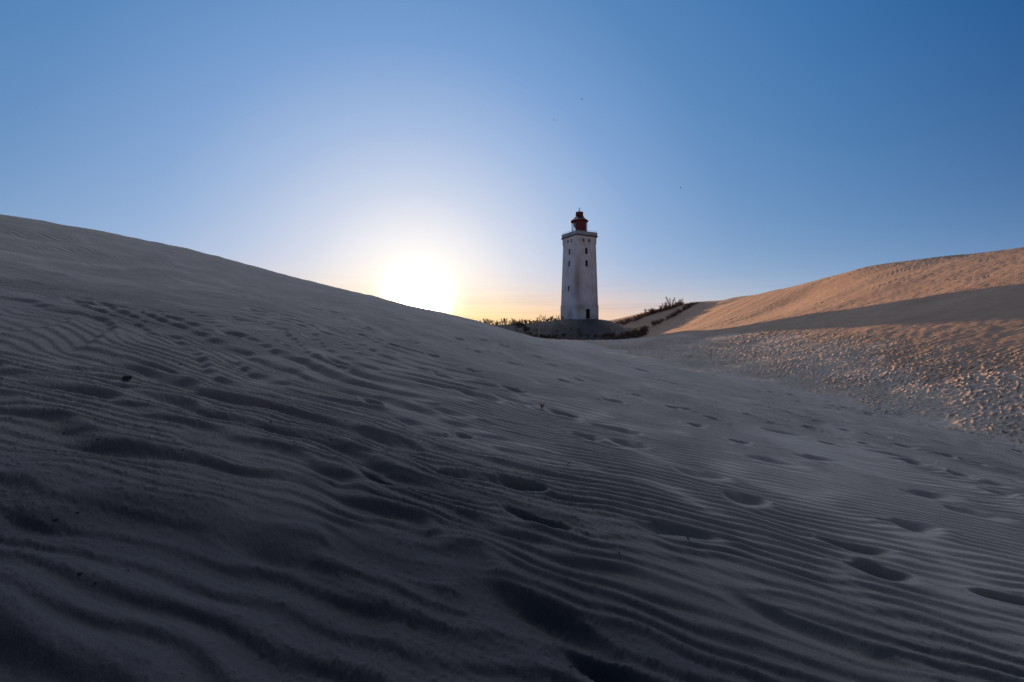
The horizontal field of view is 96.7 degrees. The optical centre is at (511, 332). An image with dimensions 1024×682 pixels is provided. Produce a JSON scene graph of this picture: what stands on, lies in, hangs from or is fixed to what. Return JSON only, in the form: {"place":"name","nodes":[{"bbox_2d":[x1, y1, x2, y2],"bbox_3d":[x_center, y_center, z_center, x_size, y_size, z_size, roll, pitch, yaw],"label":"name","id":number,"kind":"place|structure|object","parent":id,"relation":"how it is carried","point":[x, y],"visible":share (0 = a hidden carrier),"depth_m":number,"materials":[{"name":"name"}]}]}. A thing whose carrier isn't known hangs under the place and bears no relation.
{"place":"outdoors","nodes":[
{"label":"outdoors","id":0,"kind":"place"},
{"bbox_2d":[0,214,1023,681],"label":"dune","id":1,"kind":"structure","parent":0,"point":[274,476],"depth_m":3.29,"materials":[{"name":"beige sand"}]},
{"bbox_2d":[122,375,131,379],"bbox_3d":[-3.434,0.400,4.059,0.057,0.044,0.080,0,0,0],"label":"stone","id":2,"kind":"object","parent":1,"relation":"on","point":[125,377],"visible":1,"depth_m":4.04,"materials":[{"name":"black stone"}]},
{"bbox_2d":[0,0,1023,324],"label":"sky","id":3,"kind":"structure","parent":0,"point":[435,155],"materials":[{"name":"blue"}]},
{"bbox_2d":[490,324,545,338],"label":"grassy terrace","id":4,"kind":"structure","parent":0,"point":[510,327],"depth_m":94.08,"materials":[{"name":"plant"}]},
{"bbox_2d":[519,319,646,339],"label":"sand mound","id":5,"kind":"object","parent":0,"point":[598,327],"visible":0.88,"depth_m":91.74,"materials":[{"name":"beige sand"}]},
{"bbox_2d":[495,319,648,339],"bbox_3d":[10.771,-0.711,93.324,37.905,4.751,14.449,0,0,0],"label":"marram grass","id":6,"kind":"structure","parent":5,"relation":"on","point":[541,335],"depth_m":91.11,"materials":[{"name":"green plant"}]},
{"bbox_2d":[560,208,598,319],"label":"lighthouse","id":7,"kind":"object","parent":5,"relation":"on","point":[579,296],"visible":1,"depth_m":96.70,"materials":[{"name":"white paint"}]},
{"bbox_2d":[586,309,589,318],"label":"doorway","id":8,"kind":"structure","parent":7,"relation":"in","point":[587,310],"depth_m":96.61,"materials":[{"name":"black"}]},
{"bbox_2d":[546,332,1023,444],"bbox_3d":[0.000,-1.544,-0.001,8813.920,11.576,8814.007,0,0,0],"label":"sand valley","id":9,"kind":"structure","parent":0,"point":[988,403],"depth_m":23.30,"materials":[{"name":"beige sand"}]},
{"bbox_2d":[608,247,1023,379],"bbox_3d":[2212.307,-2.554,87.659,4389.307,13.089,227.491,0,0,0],"label":"dune","id":10,"kind":"structure","parent":0,"point":[941,318],"depth_m":34.90,"materials":[{"name":"beige sand"}]}
]}

